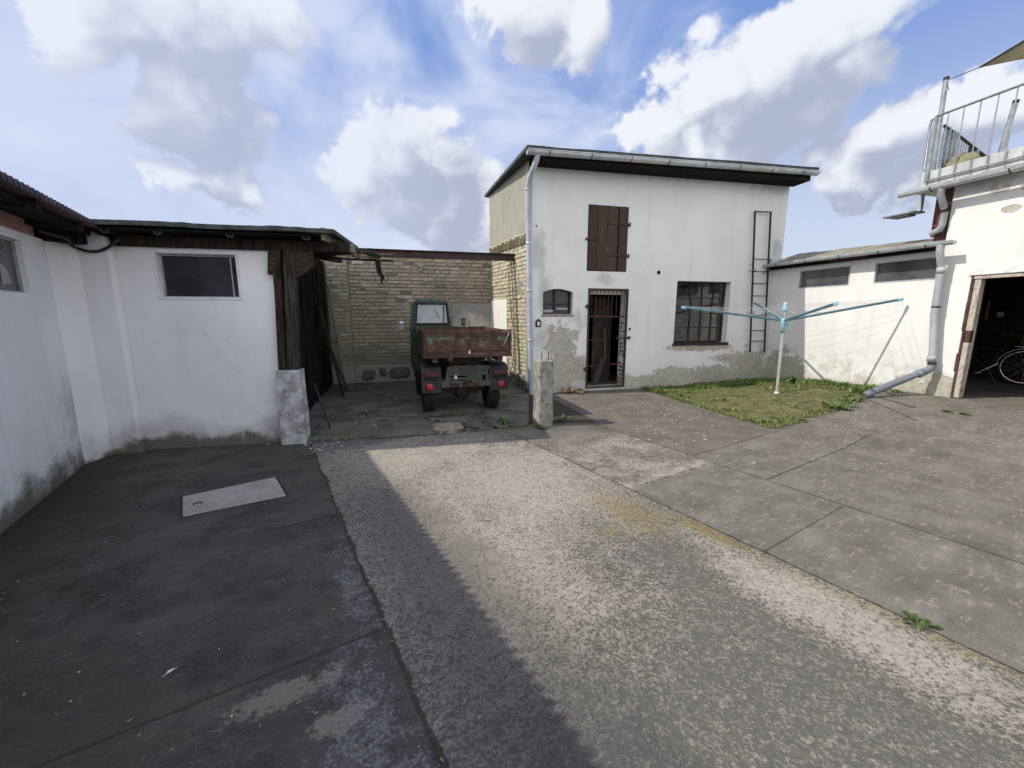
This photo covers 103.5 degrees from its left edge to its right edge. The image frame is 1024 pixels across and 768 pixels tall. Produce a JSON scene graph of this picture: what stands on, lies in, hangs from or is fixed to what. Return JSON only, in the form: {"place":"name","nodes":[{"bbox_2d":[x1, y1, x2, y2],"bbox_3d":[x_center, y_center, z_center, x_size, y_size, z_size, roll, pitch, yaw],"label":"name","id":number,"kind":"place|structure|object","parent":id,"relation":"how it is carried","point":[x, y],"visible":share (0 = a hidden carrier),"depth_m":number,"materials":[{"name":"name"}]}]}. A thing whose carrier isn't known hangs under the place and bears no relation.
{"place":"outdoors","nodes":[
{"label":"outdoors","id":0,"kind":"place"},
{"bbox_2d":[308,379,528,440],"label":"bay floor","id":1,"kind":"structure","parent":0,"point":[407,415],"depth_m":6.51,"materials":[{"name":"grey concrete"}]},
{"bbox_2d":[313,383,330,427],"bbox_3d":[-2.690,0.304,5.719,0.489,0.588,0.020,9,13,43],"label":"iron stake","id":2,"kind":"object","parent":1,"relation":"on","point":[322,406],"visible":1,"depth_m":5.71,"materials":[{"name":"brown metal"}]},
{"bbox_2d":[318,306,343,396],"bbox_3d":[-3.430,-0.586,7.695,0.406,1.764,0.176,0,10,0],"label":"leaning plank","id":3,"kind":"object","parent":1,"relation":"on","point":[331,350],"visible":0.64,"depth_m":7.65,"materials":[{"name":"brown wood"}]},
{"bbox_2d":[328,290,345,381],"bbox_3d":[-3.696,-0.913,8.564,0.248,2.103,0.035,-9,13,-42],"label":"batten","id":4,"kind":"object","parent":1,"relation":"on","point":[336,334],"visible":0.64,"depth_m":8.52,"materials":[{"name":"brown wood"}]},
{"bbox_2d":[327,285,346,383],"bbox_3d":[-3.771,-1.003,8.738,0.254,2.223,0.050,-9,13,-42],"label":"batten","id":5,"kind":"object","parent":1,"relation":"on","point":[336,326],"visible":0.5,"depth_m":8.64,"materials":[{"name":"brown wood"}]},
{"bbox_2d":[327,342,348,391],"bbox_3d":[-3.560,-0.331,8.281,0.423,1.076,0.202,0,10,0],"label":"leaning plank","id":6,"kind":"object","parent":1,"relation":"on","point":[342,378],"visible":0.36,"depth_m":8.25,"materials":[{"name":"brown wood"}]},
{"bbox_2d":[431,422,463,433],"bbox_3d":[-0.920,0.594,5.664,0.433,0.111,0.360,-5,11,-26],"label":"concrete lump","id":7,"kind":"object","parent":1,"relation":"on","point":[452,427],"visible":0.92,"depth_m":5.55,"materials":[{"name":"grey concrete"}]},
{"bbox_2d":[399,300,511,410],"bbox_3d":[-1.178,-0.617,7.378,1.650,1.834,2.876,-3,10,-16],"label":"truck","id":8,"kind":"object","parent":1,"relation":"on","point":[441,348],"visible":1,"depth_m":6.40,"materials":[{"name":"red metal"}]},
{"bbox_2d":[497,416,515,426],"bbox_3d":[-0.078,0.547,5.890,0.360,0.116,0.303,-5,11,-27],"label":"weed","id":9,"kind":"object","parent":1,"relation":"on","point":[503,420],"visible":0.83,"depth_m":5.89,"materials":[{"name":"green plant"}]},
{"bbox_2d":[16,400,880,716],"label":"petals","id":10,"kind":"object","parent":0,"point":[450,470],"visible":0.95,"depth_m":5.11,"materials":[{"name":"plant"}]},
{"bbox_2d":[0,383,1023,767],"bbox_3d":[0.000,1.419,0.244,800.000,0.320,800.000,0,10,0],"label":"ground","id":11,"kind":"structure","parent":0,"point":[650,627],"depth_m":2.31,"materials":[{"name":"concrete"}]},
{"bbox_2d":[0,170,110,533],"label":"outbuilding","id":12,"kind":"structure","parent":11,"relation":"on","point":[41,454],"depth_m":3.58,"materials":[{"name":"paint"}]},
{"bbox_2d":[0,236,24,292],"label":"window","id":13,"kind":"structure","parent":12,"relation":"in","point":[10,273],"depth_m":3.52,"materials":[{"name":"grey glass"}]},
{"bbox_2d":[38,229,120,252],"bbox_3d":[-4.492,-1.457,4.153,0.363,0.170,0.613,4,11,23],"label":"cable","id":14,"kind":"object","parent":12,"relation":"attached to","point":[107,247],"visible":1,"depth_m":4.28,"materials":[{"name":"black rubber"}]},
{"bbox_2d":[44,219,393,463],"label":"shed","id":15,"kind":"structure","parent":11,"relation":"on","point":[180,335],"depth_m":4.73,"materials":[{"name":"paint"}]},
{"bbox_2d":[151,248,242,299],"bbox_3d":[-3.627,-1.263,4.696,0.870,0.560,0.093,-2,10,-12],"label":"window","id":16,"kind":"structure","parent":15,"relation":"in","point":[187,275],"depth_m":4.71,"materials":[{"name":"black glass"}]},
{"bbox_2d":[180,476,288,517],"bbox_3d":[-2.474,1.002,3.601,0.769,0.047,0.567,-7,12,-37],"label":"inspection cover","id":17,"kind":"object","parent":11,"relation":"on","point":[239,495],"visible":0.97,"depth_m":3.59,"materials":[{"name":"concrete"}]},
{"bbox_2d":[276,368,310,444],"bbox_3d":[-2.762,0.301,5.100,0.295,0.980,0.253,-2,10,-13],"label":"concrete stub","id":18,"kind":"object","parent":11,"relation":"on","point":[293,409],"visible":0.79,"depth_m":4.99,"materials":[{"name":"grey concrete"}]},
{"bbox_2d":[321,255,491,383],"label":"brick wall","id":19,"kind":"structure","parent":11,"relation":"on","point":[371,311],"depth_m":9.30,"materials":[{"name":"beige brick"}]},
{"bbox_2d":[311,425,527,441],"bbox_3d":[-1.160,0.673,5.508,3.014,0.001,0.241,-3,10,-16],"label":"soil seam","id":20,"kind":"object","parent":11,"relation":"on","point":[416,435],"visible":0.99,"depth_m":5.41,"materials":[{"name":"brown soil"}]},
{"bbox_2d":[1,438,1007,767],"bbox_3d":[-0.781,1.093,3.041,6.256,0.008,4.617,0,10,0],"label":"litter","id":21,"kind":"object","parent":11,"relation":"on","point":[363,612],"visible":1,"depth_m":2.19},
{"bbox_2d":[534,424,550,429],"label":"weed","id":22,"kind":"object","parent":11,"relation":"on","point":[542,426],"visible":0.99,"depth_m":5.78,"materials":[{"name":"green plant"}]},
{"bbox_2d":[533,351,553,426],"bbox_3d":[0.457,0.082,5.919,0.224,1.135,0.297,-3,10,-16],"label":"concrete post","id":23,"kind":"object","parent":11,"relation":"on","point":[543,395],"visible":0.88,"depth_m":5.81,"materials":[{"name":"grey concrete"}]},
{"bbox_2d":[553,414,571,421],"bbox_3d":[0.782,0.516,6.214,0.360,0.067,0.280,-7,12,-35],"label":"weed","id":24,"kind":"object","parent":11,"relation":"on","point":[564,417],"visible":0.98,"depth_m":6.20,"materials":[{"name":"green plant"}]},
{"bbox_2d":[561,387,586,393],"bbox_3d":[1.319,0.107,8.399,0.632,0.134,0.594,0,10,0],"label":"dry weed","id":25,"kind":"object","parent":11,"relation":"on","point":[569,390],"visible":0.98,"depth_m":8.31,"materials":[{"name":"beige plant"}]},
{"bbox_2d":[485,145,820,394],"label":"workshop","id":26,"kind":"structure","parent":11,"relation":"on","point":[634,253],"depth_m":8.48,"materials":[{"name":"paint"}]},
{"bbox_2d":[338,248,514,260],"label":"steel beam","id":27,"kind":"structure","parent":26,"relation":"attached to","point":[399,253],"depth_m":8.08,"materials":[{"name":"metal"}]},
{"bbox_2d":[375,257,384,283],"bbox_3d":[-2.551,-2.193,7.780,0.170,0.510,0.036,-2,10,-14],"label":"felt strip","id":28,"kind":"object","parent":27,"relation":"hanging from","point":[378,266],"visible":0.87,"depth_m":7.78,"materials":[{"name":"black fabric"}]},
{"bbox_2d":[508,261,513,375],"bbox_3d":[-0.055,-1.326,8.791,0.074,2.612,0.413,-7,12,-36],"label":"cable","id":29,"kind":"object","parent":26,"relation":"attached to","point":[511,317],"visible":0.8,"depth_m":8.70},
{"bbox_2d":[511,262,515,371],"bbox_3d":[0.028,-1.416,8.625,0.020,2.331,0.237,-4,11,-24],"label":"cable","id":30,"kind":"object","parent":26,"relation":"attached to","point":[513,315],"visible":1,"depth_m":8.59,"materials":[{"name":"black rubber"}]},
{"bbox_2d":[535,319,540,326],"bbox_3d":[0.527,-1.223,8.061,0.119,0.162,0.040,-2,10,-14],"label":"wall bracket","id":31,"kind":"object","parent":26,"relation":"attached to","point":[537,322],"depth_m":8.05,"materials":[{"name":"metal"}]},
{"bbox_2d":[542,289,573,315],"bbox_3d":[0.912,-1.651,8.180,0.690,0.555,0.180,-2,10,-14],"label":"small window","id":32,"kind":"structure","parent":26,"relation":"in","point":[556,302],"depth_m":8.24,"materials":[{"name":"brown wood"}]},
{"bbox_2d":[592,328,605,384],"bbox_3d":[1.986,-0.616,8.981,0.156,1.234,0.529,8,13,39],"label":"spade","id":33,"kind":"object","parent":26,"relation":"in","point":[598,371],"visible":1,"depth_m":8.97,"materials":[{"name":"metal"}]},
{"bbox_2d":[583,288,630,387],"bbox_3d":[2.013,-0.947,8.500,1.050,2.070,0.063,-2,10,-14],"label":"barred door","id":34,"kind":"structure","parent":26,"relation":"in","point":[625,337],"depth_m":8.45,"materials":[{"name":"brown metal"}]},
{"bbox_2d":[672,281,728,345],"bbox_3d":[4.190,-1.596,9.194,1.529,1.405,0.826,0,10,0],"label":"large window","id":35,"kind":"structure","parent":26,"relation":"in","point":[706,329],"depth_m":9.22,"materials":[{"name":"brown wood"}]},
{"bbox_2d":[677,334,701,340],"bbox_3d":[4.147,-1.092,9.431,0.520,0.160,0.200,-2,10,-14],"label":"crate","id":36,"kind":"object","parent":35,"relation":"attached to","point":[683,337],"visible":0.96,"depth_m":9.34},
{"bbox_2d":[747,211,771,352],"bbox_3d":[5.597,-2.263,9.125,0.622,3.114,0.100,-2,10,-14],"label":"ladder","id":37,"kind":"object","parent":26,"relation":"attached to","point":[767,271],"visible":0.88,"depth_m":9.10,"materials":[{"name":"metal"}]},
{"bbox_2d":[761,239,956,397],"bbox_3d":[7.457,-1.248,8.149,4.184,3.101,3.360,-3,10,-15],"label":"annex","id":38,"kind":"object","parent":11,"relation":"on","point":[885,345],"visible":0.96,"depth_m":7.48,"materials":[{"name":"paint"}]},
{"bbox_2d":[798,266,850,288],"bbox_3d":[6.295,-2.142,8.142,0.054,0.365,1.020,-3,10,-15],"label":"window","id":39,"kind":"structure","parent":38,"relation":"in","point":[835,276],"depth_m":8.13,"materials":[{"name":"grey glass"}]},
{"bbox_2d":[873,257,936,282],"bbox_3d":[6.653,-1.915,6.826,0.054,0.355,0.905,-3,10,-15],"label":"window","id":40,"kind":"structure","parent":38,"relation":"in","point":[920,268],"depth_m":6.83,"materials":[{"name":"grey glass"}]},
{"bbox_2d":[886,389,919,393],"bbox_3d":[6.551,0.106,6.877,0.596,0.052,0.597,2,10,10],"label":"weed","id":41,"kind":"object","parent":11,"relation":"on","point":[896,390],"visible":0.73,"depth_m":6.78,"materials":[{"name":"green plant"}]},
{"bbox_2d":[897,607,941,629],"bbox_3d":[2.131,1.237,2.139,0.181,0.025,0.157,0,10,0],"label":"weed","id":42,"kind":"object","parent":11,"relation":"on","point":[922,622],"visible":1,"depth_m":2.12,"materials":[{"name":"green plant"}]},
{"bbox_2d":[897,146,1023,397],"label":"garage","id":43,"kind":"structure","parent":11,"relation":"on","point":[978,217],"depth_m":6.15,"materials":[{"name":"paint"}]},
{"bbox_2d":[882,210,924,219],"bbox_3d":[6.673,-2.869,6.891,0.240,0.053,0.480,-3,10,-15],"label":"floodlight","id":44,"kind":"object","parent":43,"relation":"attached to","point":[904,215],"visible":1,"depth_m":6.83,"materials":[{"name":"metal"}]},
{"bbox_2d":[930,76,949,170],"bbox_3d":[6.629,-3.954,6.275,0.073,1.470,0.087,0,10,0],"label":"sail pole","id":45,"kind":"object","parent":43,"relation":"on","point":[939,122],"visible":0.79,"depth_m":6.24,"materials":[{"name":"metal"}]},
{"bbox_2d":[948,40,1023,89],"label":"shade sail","id":46,"kind":"object","parent":45,"relation":"attached to","point":[1015,52],"visible":1,"depth_m":6.20,"materials":[{"name":"fabric"}]},
{"bbox_2d":[922,118,986,170],"bbox_3d":[7.594,-3.722,6.556,2.127,0.918,0.145,-2,10,-12],"label":"railing","id":47,"kind":"object","parent":43,"relation":"on","point":[950,143],"visible":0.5,"depth_m":6.36,"materials":[{"name":"metal"}]},
{"bbox_2d":[942,151,980,167],"bbox_3d":[6.965,-3.442,6.231,0.436,0.259,0.447,4,11,23],"label":"covered bundle","id":48,"kind":"object","parent":43,"relation":"on","point":[963,157],"visible":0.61,"depth_m":6.14,"materials":[{"name":"yellow fabric"}]},
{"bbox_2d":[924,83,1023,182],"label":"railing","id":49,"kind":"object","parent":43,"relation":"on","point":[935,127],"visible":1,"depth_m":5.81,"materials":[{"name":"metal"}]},
{"bbox_2d":[998,99,1019,152],"bbox_3d":[7.711,-3.796,6.327,0.076,1.148,0.177,-3,10,-15],"label":"sail pole","id":50,"kind":"object","parent":43,"relation":"on","point":[1003,142],"visible":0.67,"depth_m":6.27,"materials":[{"name":"metal"}]},
{"bbox_2d":[0,0,1023,257],"label":"sky","id":51,"kind":"structure","parent":0,"point":[380,124],"materials":[{"name":"blue"}]},
{"bbox_2d":[640,376,888,428],"bbox_3d":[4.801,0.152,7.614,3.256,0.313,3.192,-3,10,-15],"label":"lawn","id":52,"kind":"structure","parent":0,"point":[768,410],"depth_m":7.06,"materials":[{"name":"plant"}]},
{"bbox_2d":[681,298,903,393],"bbox_3d":[4.859,-0.622,7.313,2.486,1.807,2.485,-6,11,-31],"label":"clothesline","id":53,"kind":"object","parent":52,"relation":"on","point":[783,320],"visible":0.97,"depth_m":7.21,"materials":[{"name":"metal"}]},
{"bbox_2d":[780,376,825,382],"bbox_3d":[5.869,-0.070,8.166,0.990,0.122,0.708,-4,10,-21],"label":"weed","id":54,"kind":"object","parent":52,"relation":"on","point":[793,380],"visible":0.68,"depth_m":8.17,"materials":[{"name":"green plant"}]},
{"bbox_2d":[818,382,850,388],"bbox_3d":[6.073,0.031,7.533,0.706,0.076,0.599,0,10,0],"label":"weed","id":55,"kind":"object","parent":52,"relation":"on","point":[838,383],"visible":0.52,"depth_m":7.64,"materials":[{"name":"green plant"}]},
{"bbox_2d":[822,401,855,410],"bbox_3d":[5.131,0.341,6.377,0.494,0.068,0.545,0,10,0],"label":"weed","id":56,"kind":"object","parent":52,"relation":"on","point":[838,404],"visible":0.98,"depth_m":6.34,"materials":[{"name":"green plant"}]},
{"bbox_2d":[966,375,1023,388],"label":"garage floor","id":57,"kind":"structure","parent":0,"point":[973,381],"depth_m":7.78,"materials":[{"name":"concrete"}]},
{"bbox_2d":[972,328,1023,384],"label":"bicycle","id":58,"kind":"object","parent":57,"relation":"on","point":[1001,359],"visible":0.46,"depth_m":7.58,"materials":[{"name":"black metal"}]},
{"bbox_2d":[1019,336,1023,345],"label":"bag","id":59,"kind":"object","parent":58,"relation":"on","point":[1021,342],"visible":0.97,"depth_m":7.33,"materials":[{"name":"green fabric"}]}
]}

